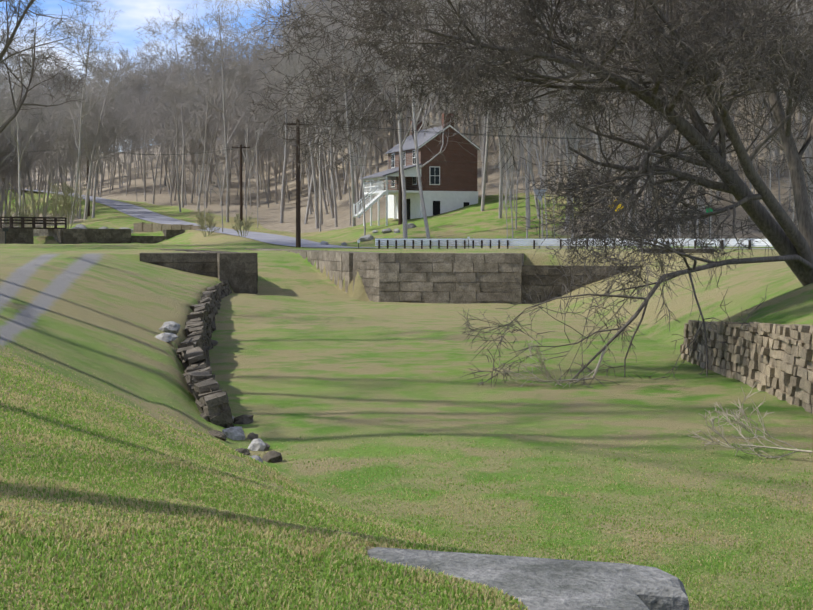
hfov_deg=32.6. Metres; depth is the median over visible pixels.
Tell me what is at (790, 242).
leaning tree
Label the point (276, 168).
forest tree
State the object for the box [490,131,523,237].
thicket sapling
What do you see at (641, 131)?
forest tree
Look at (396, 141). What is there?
forest tree
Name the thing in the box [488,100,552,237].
thicket sapling
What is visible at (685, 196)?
thicket sapling
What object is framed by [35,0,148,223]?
tree
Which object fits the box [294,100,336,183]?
forest tree
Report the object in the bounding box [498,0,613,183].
forest tree
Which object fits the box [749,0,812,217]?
forest tree
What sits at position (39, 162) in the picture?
forest tree
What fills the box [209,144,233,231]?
meadow sapling
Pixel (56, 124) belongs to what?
forest tree
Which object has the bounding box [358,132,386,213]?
meadow sapling
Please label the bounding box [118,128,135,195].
forest tree
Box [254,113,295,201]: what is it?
forest tree
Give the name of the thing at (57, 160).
forest tree
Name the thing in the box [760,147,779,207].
thicket sapling
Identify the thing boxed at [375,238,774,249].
guardrail
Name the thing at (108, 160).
forest tree
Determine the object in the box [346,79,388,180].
forest tree
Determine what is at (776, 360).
dry stone wall
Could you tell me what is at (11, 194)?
forest tree
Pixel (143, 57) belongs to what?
forest tree
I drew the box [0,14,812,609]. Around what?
terrain
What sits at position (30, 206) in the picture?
shrub
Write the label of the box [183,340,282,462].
fallen stones
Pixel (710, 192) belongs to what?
forest tree
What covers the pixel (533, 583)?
stone slab
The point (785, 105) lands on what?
thicket sapling
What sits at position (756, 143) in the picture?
thicket sapling
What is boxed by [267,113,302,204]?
forest tree
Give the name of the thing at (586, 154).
forest tree
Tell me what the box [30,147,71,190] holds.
forest tree
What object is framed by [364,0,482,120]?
forest tree
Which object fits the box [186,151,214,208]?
meadow sapling
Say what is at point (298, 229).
utility pole
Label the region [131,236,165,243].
lock wing
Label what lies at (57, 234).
lock chamber face
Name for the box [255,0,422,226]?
forest tree
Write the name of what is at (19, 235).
lock wall end
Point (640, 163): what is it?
thicket sapling
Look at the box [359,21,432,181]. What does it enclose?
forest tree
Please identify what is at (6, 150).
forest tree
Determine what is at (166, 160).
forest tree
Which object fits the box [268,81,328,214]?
forest tree
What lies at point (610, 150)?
thicket sapling
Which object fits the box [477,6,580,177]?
forest tree
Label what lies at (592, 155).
forest tree
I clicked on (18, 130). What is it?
tree
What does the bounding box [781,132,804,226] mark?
thicket sapling
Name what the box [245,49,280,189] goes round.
forest tree
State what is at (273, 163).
forest tree
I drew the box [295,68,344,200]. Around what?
forest tree
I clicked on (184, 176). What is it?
forest tree
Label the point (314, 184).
tree
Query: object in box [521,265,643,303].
lock exterior wall
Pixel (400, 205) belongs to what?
utility pole
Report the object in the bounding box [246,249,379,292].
lock chamber wall
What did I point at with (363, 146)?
forest tree
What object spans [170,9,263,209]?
forest tree
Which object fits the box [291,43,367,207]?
forest tree
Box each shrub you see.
[0,202,33,226]
[4,182,48,226]
[36,176,77,227]
[54,180,89,228]
[195,208,220,236]
[232,213,253,236]
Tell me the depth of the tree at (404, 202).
112.03 m
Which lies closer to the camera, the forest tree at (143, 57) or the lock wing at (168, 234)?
the lock wing at (168, 234)
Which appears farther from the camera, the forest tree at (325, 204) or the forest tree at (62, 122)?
the forest tree at (62, 122)
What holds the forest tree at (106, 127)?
on the terrain at (308, 352)
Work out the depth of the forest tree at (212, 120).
225.05 m
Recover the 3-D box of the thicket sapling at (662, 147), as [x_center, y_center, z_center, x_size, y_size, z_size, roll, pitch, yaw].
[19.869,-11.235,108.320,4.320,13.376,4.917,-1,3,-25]
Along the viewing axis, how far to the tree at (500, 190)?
116.53 m
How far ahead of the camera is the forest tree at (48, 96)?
277.41 m
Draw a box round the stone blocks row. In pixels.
[133,223,202,231]
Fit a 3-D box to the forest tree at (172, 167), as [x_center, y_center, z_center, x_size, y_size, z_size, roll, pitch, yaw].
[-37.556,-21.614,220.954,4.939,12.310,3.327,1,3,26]
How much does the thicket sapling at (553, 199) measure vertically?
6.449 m
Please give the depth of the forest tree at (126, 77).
246.41 m
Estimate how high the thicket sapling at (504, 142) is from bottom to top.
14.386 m
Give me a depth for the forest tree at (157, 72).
233.14 m
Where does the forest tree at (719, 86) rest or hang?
on the terrain at (308, 352)
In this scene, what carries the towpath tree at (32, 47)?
on the terrain at (308, 352)
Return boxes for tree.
[0,0,99,87]
[0,0,100,132]
[0,29,71,226]
[0,46,52,175]
[0,49,60,221]
[0,69,46,215]
[0,75,49,224]
[0,86,22,226]
[0,94,14,172]
[0,97,42,175]
[0,114,18,203]
[0,128,39,216]
[0,161,21,199]
[1,78,48,221]
[2,91,47,218]
[5,81,75,207]
[8,96,37,214]
[10,81,63,189]
[10,163,27,218]
[11,51,91,216]
[13,52,107,214]
[15,160,39,188]
[20,56,77,191]
[20,101,76,216]
[20,131,46,189]
[27,120,70,214]
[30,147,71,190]
[33,102,94,216]
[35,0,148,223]
[36,73,88,192]
[39,110,86,190]
[42,113,96,214]
[45,19,147,219]
[47,91,82,191]
[48,139,68,216]
[50,82,110,218]
[51,120,101,217]
[59,157,86,192]
[61,59,148,197]
[64,148,80,212]
[76,57,138,217]
[76,79,133,195]
[79,48,149,188]
[84,77,112,185]
[85,128,109,195]
[97,103,137,193]
[101,123,120,181]
[103,56,168,191]
[103,117,146,189]
[105,55,150,189]
[106,100,131,183]
[106,151,112,187]
[109,90,144,189]
[113,69,165,182]
[114,84,151,185]
[117,149,124,192]
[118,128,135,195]
[119,120,149,189]
[120,90,182,200]
[121,62,143,159]
[125,52,195,195]
[128,89,186,203]
[129,89,150,181]
[129,138,140,198]
[131,15,241,207]
[131,80,153,177]
[132,85,187,189]
[135,65,220,202]
[138,118,172,193]
[142,44,207,200]
[143,101,202,204]
[144,55,180,157]
[147,47,216,195]
[147,60,208,211]
[150,0,289,221]
[152,64,196,184]
[154,52,207,184]
[156,132,184,205]
[161,65,188,175]
[167,79,224,202]
[169,58,260,205]
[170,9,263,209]
[175,147,190,205]
[178,68,249,206]
[181,131,218,195]
[186,139,202,197]
[189,44,277,203]
[192,62,248,187]
[194,129,224,182]
[195,46,256,187]
[196,93,231,181]
[197,42,287,208]
[198,39,271,205]
[200,103,223,207]
[205,145,220,204]
[211,18,294,206]
[214,114,260,205]
[218,0,369,222]
[221,127,249,195]
[225,87,281,199]
[226,66,297,202]
[232,112,256,208]
[233,89,295,207]
[235,101,294,203]
[244,126,283,194]
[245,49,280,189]
[246,0,373,228]
[248,0,812,387]
[249,0,317,178]
[250,0,382,223]
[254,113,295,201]
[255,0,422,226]
[255,85,310,200]
[256,86,318,191]
[261,123,291,203]
[262,66,343,211]
[263,39,316,191]
[265,3,382,226]
[266,8,318,176]
[266,136,282,202]
[267,0,382,218]
[267,112,292,202]
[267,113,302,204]
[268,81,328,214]
[269,40,353,214]
[271,45,327,190]
[274,110,313,195]
[276,4,395,224]
[279,0,369,199]
[279,100,299,199]
[287,147,303,207]
[288,0,431,172]
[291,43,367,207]
[291,79,371,206]
[291,102,314,187]
[294,68,342,231]
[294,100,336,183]
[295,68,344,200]
[303,11,403,200]
[304,29,393,213]
[307,1,380,193]
[313,50,380,218]
[327,78,397,209]
[330,0,446,144]
[331,0,508,237]
[334,0,492,246]
[336,2,443,140]
[341,103,374,235]
[342,81,388,182]
[345,0,454,198]
[346,8,417,139]
[346,14,402,174]
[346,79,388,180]
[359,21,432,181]
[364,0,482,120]
[364,114,383,171]
[368,9,459,137]
[371,0,503,125]
[371,94,393,180]
[373,0,473,133]
[377,87,395,161]
[388,29,435,132]
[391,34,475,133]
[401,0,493,111]
[421,12,486,140]
[423,0,515,183]
[439,22,509,160]
[442,82,469,129]
[446,3,535,168]
[461,0,600,218]
[462,1,504,135]
[465,2,564,186]
[465,28,511,149]
[468,49,480,152]
[477,0,702,237]
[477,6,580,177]
[477,90,510,176]
[479,1,577,177]
[480,0,513,182]
[486,8,550,167]
[492,60,539,201]
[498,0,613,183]
[501,0,665,216]
[518,0,650,231]
[522,0,630,169]
[531,9,560,148]
[534,1,579,178]
[552,54,603,145]
[554,17,643,172]
[573,99,604,219]
[576,1,673,229]
[582,110,614,166]
[583,1,700,184]
[583,10,626,160]
[605,0,729,235]
[606,8,766,223]
[607,70,686,231]
[615,0,690,207]
[641,13,740,214]
[695,116,720,237]
[700,0,812,200]
[714,0,790,159]
[723,83,742,160]
[729,4,771,147]
[740,0,812,160]
[748,34,793,218]
[748,55,757,172]
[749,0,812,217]
[757,84,807,212]
[763,16,812,175]
[766,80,811,210]
[767,84,800,182]
[801,106,812,198]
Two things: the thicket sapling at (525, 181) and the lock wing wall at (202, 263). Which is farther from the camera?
the thicket sapling at (525, 181)
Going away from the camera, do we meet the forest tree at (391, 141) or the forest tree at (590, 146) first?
the forest tree at (590, 146)
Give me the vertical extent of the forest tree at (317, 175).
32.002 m
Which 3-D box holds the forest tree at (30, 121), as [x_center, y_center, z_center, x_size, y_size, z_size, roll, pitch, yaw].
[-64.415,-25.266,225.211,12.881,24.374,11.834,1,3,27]
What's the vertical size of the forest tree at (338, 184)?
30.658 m
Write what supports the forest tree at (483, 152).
on the terrain at (308, 352)
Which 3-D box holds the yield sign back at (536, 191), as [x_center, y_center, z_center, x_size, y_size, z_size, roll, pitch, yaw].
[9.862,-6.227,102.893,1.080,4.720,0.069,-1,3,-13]
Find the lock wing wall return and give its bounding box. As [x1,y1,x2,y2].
[353,253,380,301]
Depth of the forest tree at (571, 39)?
132.31 m
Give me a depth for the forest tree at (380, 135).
168.18 m
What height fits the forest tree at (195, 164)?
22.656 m
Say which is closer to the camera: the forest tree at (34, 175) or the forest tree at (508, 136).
the forest tree at (508, 136)
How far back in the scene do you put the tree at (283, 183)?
164.25 m
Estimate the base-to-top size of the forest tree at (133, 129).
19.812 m
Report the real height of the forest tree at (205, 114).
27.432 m
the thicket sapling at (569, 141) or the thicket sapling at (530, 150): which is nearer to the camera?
the thicket sapling at (530, 150)
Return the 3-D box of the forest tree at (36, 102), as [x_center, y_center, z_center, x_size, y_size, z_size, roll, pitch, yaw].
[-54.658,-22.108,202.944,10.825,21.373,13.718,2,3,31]
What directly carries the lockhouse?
on the terrain at (308, 352)
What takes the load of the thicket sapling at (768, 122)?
on the terrain at (308, 352)
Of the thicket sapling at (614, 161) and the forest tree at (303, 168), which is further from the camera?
the forest tree at (303, 168)
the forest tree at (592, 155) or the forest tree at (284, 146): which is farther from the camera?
the forest tree at (284, 146)
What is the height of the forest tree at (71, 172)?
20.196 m
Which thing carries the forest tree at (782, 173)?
on the terrain at (308, 352)
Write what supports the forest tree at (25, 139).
on the terrain at (308, 352)
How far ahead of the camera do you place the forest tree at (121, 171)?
267.18 m
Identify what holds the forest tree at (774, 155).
on the terrain at (308, 352)
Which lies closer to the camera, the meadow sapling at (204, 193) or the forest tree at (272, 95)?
the meadow sapling at (204, 193)
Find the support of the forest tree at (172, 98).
on the terrain at (308, 352)
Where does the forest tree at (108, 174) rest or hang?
on the terrain at (308, 352)
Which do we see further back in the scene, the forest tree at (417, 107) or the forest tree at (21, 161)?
the forest tree at (21, 161)
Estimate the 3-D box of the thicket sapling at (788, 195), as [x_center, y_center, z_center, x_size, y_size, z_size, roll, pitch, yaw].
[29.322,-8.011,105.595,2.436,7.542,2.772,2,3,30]
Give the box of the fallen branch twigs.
[497,336,812,461]
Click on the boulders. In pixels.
(171, 329)
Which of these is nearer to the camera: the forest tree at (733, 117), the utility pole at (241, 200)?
the forest tree at (733, 117)
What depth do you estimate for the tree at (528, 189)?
113.32 m
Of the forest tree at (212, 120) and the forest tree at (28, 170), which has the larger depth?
the forest tree at (212, 120)
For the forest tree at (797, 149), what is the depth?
116.01 m
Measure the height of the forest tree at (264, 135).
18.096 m
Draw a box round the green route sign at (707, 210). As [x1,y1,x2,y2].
[706,208,712,236]
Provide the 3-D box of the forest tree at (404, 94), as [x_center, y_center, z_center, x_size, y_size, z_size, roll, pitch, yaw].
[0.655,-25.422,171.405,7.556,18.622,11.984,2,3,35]
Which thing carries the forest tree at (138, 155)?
on the terrain at (308, 352)
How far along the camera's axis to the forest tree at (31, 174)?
298.35 m
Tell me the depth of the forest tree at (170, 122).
231.74 m
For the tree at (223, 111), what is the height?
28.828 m
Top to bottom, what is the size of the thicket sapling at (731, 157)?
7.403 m
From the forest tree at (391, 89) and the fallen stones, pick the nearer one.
the fallen stones
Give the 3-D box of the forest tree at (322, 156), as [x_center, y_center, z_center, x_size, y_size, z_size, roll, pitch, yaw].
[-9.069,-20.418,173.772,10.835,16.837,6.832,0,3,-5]
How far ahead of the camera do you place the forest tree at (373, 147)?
173.43 m
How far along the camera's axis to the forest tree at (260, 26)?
262.13 m
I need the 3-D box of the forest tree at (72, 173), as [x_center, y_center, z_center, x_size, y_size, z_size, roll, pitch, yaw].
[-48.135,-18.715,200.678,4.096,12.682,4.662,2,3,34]
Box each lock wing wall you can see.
[139,252,257,292]
[379,253,523,303]
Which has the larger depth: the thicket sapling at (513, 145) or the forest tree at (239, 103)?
the forest tree at (239, 103)
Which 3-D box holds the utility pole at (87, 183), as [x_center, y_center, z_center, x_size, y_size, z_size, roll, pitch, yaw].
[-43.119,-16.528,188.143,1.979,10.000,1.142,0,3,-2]
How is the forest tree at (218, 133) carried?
on the terrain at (308, 352)
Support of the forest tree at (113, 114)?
on the terrain at (308, 352)
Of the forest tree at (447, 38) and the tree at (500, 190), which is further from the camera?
the forest tree at (447, 38)
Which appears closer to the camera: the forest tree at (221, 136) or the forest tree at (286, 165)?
the forest tree at (221, 136)
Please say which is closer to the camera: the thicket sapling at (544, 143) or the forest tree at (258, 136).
the thicket sapling at (544, 143)
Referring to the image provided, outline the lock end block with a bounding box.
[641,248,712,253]
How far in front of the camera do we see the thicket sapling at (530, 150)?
108.35 m
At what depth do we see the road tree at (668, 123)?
110.79 m
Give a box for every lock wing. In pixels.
[63,229,130,243]
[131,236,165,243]
[163,230,184,239]
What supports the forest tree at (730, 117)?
on the terrain at (308, 352)
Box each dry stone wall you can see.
[176,281,233,427]
[680,316,812,413]
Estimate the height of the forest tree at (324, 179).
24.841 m
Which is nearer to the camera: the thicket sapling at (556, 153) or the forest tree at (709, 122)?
the forest tree at (709, 122)
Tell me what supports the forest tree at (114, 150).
on the terrain at (308, 352)
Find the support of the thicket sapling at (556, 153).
on the terrain at (308, 352)
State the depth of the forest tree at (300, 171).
182.46 m
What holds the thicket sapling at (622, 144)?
on the terrain at (308, 352)
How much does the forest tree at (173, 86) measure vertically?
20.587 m
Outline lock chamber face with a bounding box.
[33,229,62,243]
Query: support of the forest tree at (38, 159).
on the terrain at (308, 352)
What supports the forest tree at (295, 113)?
on the terrain at (308, 352)
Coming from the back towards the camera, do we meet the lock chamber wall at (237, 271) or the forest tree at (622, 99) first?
the forest tree at (622, 99)
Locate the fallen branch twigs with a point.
(726, 414)
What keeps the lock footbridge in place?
on the lock chamber face
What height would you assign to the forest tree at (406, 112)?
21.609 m
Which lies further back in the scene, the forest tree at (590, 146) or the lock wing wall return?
the forest tree at (590, 146)
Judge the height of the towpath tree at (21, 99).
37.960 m
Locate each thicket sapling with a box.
[471,58,531,208]
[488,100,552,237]
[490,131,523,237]
[491,56,531,204]
[492,84,544,197]
[492,123,518,209]
[494,122,515,209]
[496,166,514,237]
[497,112,531,228]
[509,117,562,237]
[512,90,550,247]
[515,125,526,192]
[528,37,551,190]
[534,119,559,194]
[536,63,582,237]
[541,91,579,197]
[541,100,591,169]
[544,66,573,181]
[544,163,561,236]
[547,109,557,185]
[549,78,591,183]
[552,90,602,170]
[587,100,634,246]
[588,82,615,207]
[589,75,646,230]
[595,84,639,221]
[597,122,625,210]
[604,97,632,223]
[605,93,658,231]
[626,88,669,237]
[627,79,650,201]
[627,116,651,233]
[630,79,659,197]
[630,100,693,237]
[669,165,698,237]
[671,108,711,236]
[673,137,693,237]
[675,76,717,209]
[726,102,748,173]
[726,123,737,200]
[741,82,764,183]
[743,98,777,193]
[756,74,785,204]
[756,92,783,174]
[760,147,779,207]
[769,0,791,188]
[777,165,794,220]
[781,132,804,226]
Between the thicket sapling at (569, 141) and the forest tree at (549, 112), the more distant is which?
the forest tree at (549, 112)
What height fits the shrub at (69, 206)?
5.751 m
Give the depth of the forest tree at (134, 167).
239.37 m
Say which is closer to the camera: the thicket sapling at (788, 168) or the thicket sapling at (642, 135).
the thicket sapling at (788, 168)
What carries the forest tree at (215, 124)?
on the terrain at (308, 352)
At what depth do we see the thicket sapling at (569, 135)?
117.33 m
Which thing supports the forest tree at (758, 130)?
on the terrain at (308, 352)
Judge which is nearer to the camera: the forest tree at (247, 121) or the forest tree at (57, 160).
the forest tree at (247, 121)
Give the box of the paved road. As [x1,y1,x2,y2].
[13,188,773,248]
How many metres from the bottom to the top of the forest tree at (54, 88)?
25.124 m
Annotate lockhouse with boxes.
[353,113,480,225]
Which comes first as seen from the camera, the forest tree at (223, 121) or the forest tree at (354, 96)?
the forest tree at (354, 96)
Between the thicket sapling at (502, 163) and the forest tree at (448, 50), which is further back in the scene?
the forest tree at (448, 50)
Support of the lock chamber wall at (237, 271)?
on the terrain at (308, 352)
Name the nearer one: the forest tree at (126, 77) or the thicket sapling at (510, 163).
the thicket sapling at (510, 163)
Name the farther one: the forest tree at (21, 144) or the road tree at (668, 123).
the forest tree at (21, 144)
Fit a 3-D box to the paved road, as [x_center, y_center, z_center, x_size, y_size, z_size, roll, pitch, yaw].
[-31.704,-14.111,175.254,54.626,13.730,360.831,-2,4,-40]
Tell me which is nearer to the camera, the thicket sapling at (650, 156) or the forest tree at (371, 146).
the thicket sapling at (650, 156)
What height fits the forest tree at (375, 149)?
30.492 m
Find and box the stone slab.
[368,547,688,609]
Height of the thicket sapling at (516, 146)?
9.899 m
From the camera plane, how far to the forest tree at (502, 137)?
145.93 m
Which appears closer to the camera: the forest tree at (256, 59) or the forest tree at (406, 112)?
the forest tree at (406, 112)
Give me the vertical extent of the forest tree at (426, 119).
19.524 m
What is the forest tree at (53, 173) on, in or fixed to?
on the terrain at (308, 352)
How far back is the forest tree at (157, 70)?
360.81 m
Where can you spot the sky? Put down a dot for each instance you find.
(135, 12)
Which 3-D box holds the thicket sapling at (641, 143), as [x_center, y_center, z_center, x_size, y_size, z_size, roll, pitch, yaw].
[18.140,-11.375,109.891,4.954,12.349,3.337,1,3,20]
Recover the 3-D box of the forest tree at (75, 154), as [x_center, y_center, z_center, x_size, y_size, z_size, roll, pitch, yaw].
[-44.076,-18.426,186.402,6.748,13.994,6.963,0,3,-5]
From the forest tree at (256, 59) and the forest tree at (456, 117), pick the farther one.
the forest tree at (256, 59)
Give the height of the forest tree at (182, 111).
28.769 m
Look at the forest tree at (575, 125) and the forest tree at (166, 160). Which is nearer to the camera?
the forest tree at (575, 125)
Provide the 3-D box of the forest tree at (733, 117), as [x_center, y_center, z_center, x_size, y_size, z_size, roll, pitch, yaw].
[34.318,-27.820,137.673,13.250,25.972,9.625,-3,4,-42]
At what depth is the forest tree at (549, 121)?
137.88 m
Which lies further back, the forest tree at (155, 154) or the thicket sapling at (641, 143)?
the forest tree at (155, 154)
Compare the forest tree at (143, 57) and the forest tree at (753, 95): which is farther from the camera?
the forest tree at (143, 57)
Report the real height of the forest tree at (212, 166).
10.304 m
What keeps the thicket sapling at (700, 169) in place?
on the terrain at (308, 352)
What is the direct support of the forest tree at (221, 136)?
on the terrain at (308, 352)
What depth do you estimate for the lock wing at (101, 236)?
143.85 m
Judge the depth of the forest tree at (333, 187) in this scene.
141.73 m
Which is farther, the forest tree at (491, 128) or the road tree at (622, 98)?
the forest tree at (491, 128)
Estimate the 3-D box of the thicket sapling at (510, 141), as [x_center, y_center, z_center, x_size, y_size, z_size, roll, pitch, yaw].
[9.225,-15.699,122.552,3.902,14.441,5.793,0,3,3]
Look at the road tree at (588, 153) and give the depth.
114.51 m
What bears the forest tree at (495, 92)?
on the terrain at (308, 352)
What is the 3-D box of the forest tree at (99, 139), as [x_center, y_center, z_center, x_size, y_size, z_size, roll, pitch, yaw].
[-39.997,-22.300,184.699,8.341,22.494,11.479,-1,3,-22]
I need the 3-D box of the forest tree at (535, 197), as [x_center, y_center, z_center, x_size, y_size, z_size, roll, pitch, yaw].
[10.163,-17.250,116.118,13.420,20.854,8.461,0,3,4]
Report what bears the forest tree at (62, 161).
on the terrain at (308, 352)
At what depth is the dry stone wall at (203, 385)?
30.31 m
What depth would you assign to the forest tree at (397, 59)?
163.30 m
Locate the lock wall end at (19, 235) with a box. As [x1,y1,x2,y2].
[0,228,33,243]
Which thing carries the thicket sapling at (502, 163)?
on the terrain at (308, 352)
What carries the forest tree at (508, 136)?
on the terrain at (308, 352)
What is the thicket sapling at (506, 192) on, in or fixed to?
on the terrain at (308, 352)
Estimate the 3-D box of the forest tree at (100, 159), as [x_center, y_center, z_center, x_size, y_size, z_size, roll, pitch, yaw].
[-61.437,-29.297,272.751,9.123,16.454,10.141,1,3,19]
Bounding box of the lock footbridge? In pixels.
[0,216,66,228]
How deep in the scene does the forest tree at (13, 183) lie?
218.94 m
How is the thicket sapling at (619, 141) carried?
on the terrain at (308, 352)
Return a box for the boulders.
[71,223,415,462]
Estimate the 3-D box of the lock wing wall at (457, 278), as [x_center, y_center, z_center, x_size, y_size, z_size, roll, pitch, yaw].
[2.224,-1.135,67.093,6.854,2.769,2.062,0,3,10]
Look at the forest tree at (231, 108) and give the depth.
214.89 m
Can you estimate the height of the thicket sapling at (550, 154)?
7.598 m
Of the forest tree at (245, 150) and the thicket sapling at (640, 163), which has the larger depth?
the forest tree at (245, 150)
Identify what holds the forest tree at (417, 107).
on the terrain at (308, 352)
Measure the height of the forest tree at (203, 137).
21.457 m
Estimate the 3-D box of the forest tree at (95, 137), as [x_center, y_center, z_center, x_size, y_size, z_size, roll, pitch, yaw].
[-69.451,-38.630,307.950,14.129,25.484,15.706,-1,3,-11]
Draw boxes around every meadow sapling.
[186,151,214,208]
[195,148,213,227]
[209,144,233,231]
[242,151,268,227]
[245,106,273,227]
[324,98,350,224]
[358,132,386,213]
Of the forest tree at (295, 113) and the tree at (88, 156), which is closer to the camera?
the tree at (88, 156)
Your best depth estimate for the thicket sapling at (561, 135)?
108.01 m
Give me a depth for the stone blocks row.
150.27 m
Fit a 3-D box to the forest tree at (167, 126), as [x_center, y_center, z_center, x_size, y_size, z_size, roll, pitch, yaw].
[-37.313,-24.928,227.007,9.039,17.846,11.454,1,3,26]
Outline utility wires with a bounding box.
[1,122,812,165]
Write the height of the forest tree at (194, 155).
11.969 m
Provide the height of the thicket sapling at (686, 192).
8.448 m
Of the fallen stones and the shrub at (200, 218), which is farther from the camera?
the shrub at (200, 218)
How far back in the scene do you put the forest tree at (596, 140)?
107.94 m
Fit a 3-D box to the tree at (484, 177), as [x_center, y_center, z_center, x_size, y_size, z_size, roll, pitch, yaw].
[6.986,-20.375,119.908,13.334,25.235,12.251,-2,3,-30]
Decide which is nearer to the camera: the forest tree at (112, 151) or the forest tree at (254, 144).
the forest tree at (254, 144)
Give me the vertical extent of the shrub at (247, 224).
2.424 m
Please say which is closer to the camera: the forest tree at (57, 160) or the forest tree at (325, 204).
the forest tree at (325, 204)
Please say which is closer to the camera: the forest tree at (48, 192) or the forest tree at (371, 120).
the forest tree at (371, 120)
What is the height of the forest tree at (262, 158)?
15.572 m
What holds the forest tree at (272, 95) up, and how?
on the terrain at (308, 352)
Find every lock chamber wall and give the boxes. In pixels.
[159,249,256,293]
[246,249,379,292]
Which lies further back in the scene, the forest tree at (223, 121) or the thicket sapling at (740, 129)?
the forest tree at (223, 121)
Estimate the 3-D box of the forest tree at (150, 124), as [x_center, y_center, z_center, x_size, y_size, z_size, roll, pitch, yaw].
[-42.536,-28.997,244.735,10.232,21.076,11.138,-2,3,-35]
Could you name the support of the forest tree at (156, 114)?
on the terrain at (308, 352)
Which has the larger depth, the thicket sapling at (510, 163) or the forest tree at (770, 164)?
the thicket sapling at (510, 163)
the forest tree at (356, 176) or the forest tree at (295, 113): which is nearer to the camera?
the forest tree at (356, 176)
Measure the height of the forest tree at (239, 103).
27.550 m
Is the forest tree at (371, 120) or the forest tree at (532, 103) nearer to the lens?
the forest tree at (532, 103)
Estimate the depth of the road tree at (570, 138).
110.61 m
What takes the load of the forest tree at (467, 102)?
on the terrain at (308, 352)
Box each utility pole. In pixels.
[84,148,90,215]
[232,145,249,225]
[284,120,307,247]
[398,155,401,224]
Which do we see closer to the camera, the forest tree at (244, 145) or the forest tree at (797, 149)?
the forest tree at (797, 149)
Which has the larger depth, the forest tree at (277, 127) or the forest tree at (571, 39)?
the forest tree at (277, 127)
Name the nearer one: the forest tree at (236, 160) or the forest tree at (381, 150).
the forest tree at (381, 150)
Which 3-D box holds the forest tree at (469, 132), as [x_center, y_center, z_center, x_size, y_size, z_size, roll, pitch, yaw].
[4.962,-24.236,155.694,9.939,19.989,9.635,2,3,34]
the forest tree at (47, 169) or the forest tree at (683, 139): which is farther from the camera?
the forest tree at (47, 169)
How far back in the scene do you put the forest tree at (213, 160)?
280.02 m
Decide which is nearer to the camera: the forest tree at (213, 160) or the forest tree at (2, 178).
the forest tree at (2, 178)
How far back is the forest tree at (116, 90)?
279.95 m
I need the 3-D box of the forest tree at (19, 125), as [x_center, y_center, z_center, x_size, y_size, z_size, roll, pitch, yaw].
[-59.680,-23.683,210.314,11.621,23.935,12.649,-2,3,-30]
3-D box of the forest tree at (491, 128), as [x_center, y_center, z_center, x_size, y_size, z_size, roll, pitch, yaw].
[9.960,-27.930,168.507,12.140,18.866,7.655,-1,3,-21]
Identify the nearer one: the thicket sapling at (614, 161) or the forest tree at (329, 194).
the thicket sapling at (614, 161)
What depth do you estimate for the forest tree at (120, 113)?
283.06 m
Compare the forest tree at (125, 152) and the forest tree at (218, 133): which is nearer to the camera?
the forest tree at (218, 133)
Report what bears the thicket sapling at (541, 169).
on the terrain at (308, 352)
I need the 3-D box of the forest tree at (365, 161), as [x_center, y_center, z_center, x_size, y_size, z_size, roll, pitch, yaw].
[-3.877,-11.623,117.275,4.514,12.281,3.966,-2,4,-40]
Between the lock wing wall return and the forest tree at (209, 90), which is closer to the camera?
the lock wing wall return
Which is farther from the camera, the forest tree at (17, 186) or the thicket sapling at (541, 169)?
the forest tree at (17, 186)
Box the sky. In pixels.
[0,0,316,152]
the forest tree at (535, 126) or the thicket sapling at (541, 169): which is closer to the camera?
the thicket sapling at (541, 169)
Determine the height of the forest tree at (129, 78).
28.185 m
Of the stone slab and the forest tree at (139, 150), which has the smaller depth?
the stone slab
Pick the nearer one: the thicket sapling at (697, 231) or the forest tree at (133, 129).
the thicket sapling at (697, 231)
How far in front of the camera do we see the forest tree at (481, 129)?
164.49 m
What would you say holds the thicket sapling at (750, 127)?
on the terrain at (308, 352)
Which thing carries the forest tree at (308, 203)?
on the terrain at (308, 352)
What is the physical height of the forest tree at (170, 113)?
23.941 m
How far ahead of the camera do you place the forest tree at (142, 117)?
270.43 m
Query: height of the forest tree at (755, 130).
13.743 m
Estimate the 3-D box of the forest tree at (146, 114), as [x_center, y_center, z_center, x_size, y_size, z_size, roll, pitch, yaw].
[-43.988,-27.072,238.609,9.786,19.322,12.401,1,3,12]
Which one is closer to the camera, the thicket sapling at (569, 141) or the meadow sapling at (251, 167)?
the thicket sapling at (569, 141)
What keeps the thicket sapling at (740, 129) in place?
on the terrain at (308, 352)
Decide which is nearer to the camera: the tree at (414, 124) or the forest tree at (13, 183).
the tree at (414, 124)
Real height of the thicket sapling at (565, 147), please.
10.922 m
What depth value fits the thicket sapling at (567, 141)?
114.36 m
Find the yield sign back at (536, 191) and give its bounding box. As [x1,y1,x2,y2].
[533,189,546,248]
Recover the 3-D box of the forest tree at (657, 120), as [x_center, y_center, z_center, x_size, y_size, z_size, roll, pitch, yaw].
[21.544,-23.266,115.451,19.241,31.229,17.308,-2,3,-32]
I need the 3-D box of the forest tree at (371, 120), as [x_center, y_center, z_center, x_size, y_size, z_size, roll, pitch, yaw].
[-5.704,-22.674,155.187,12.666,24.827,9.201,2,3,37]
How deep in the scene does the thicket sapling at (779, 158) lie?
113.98 m
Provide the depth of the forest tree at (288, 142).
183.96 m
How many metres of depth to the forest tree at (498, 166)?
155.06 m
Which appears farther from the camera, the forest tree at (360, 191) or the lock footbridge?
the forest tree at (360, 191)
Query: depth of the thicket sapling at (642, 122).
120.38 m
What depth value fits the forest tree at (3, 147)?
188.73 m
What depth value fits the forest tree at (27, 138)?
222.42 m
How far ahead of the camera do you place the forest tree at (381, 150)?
219.06 m
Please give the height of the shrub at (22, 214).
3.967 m
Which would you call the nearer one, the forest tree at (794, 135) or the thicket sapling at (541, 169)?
the thicket sapling at (541, 169)
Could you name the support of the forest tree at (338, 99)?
on the terrain at (308, 352)

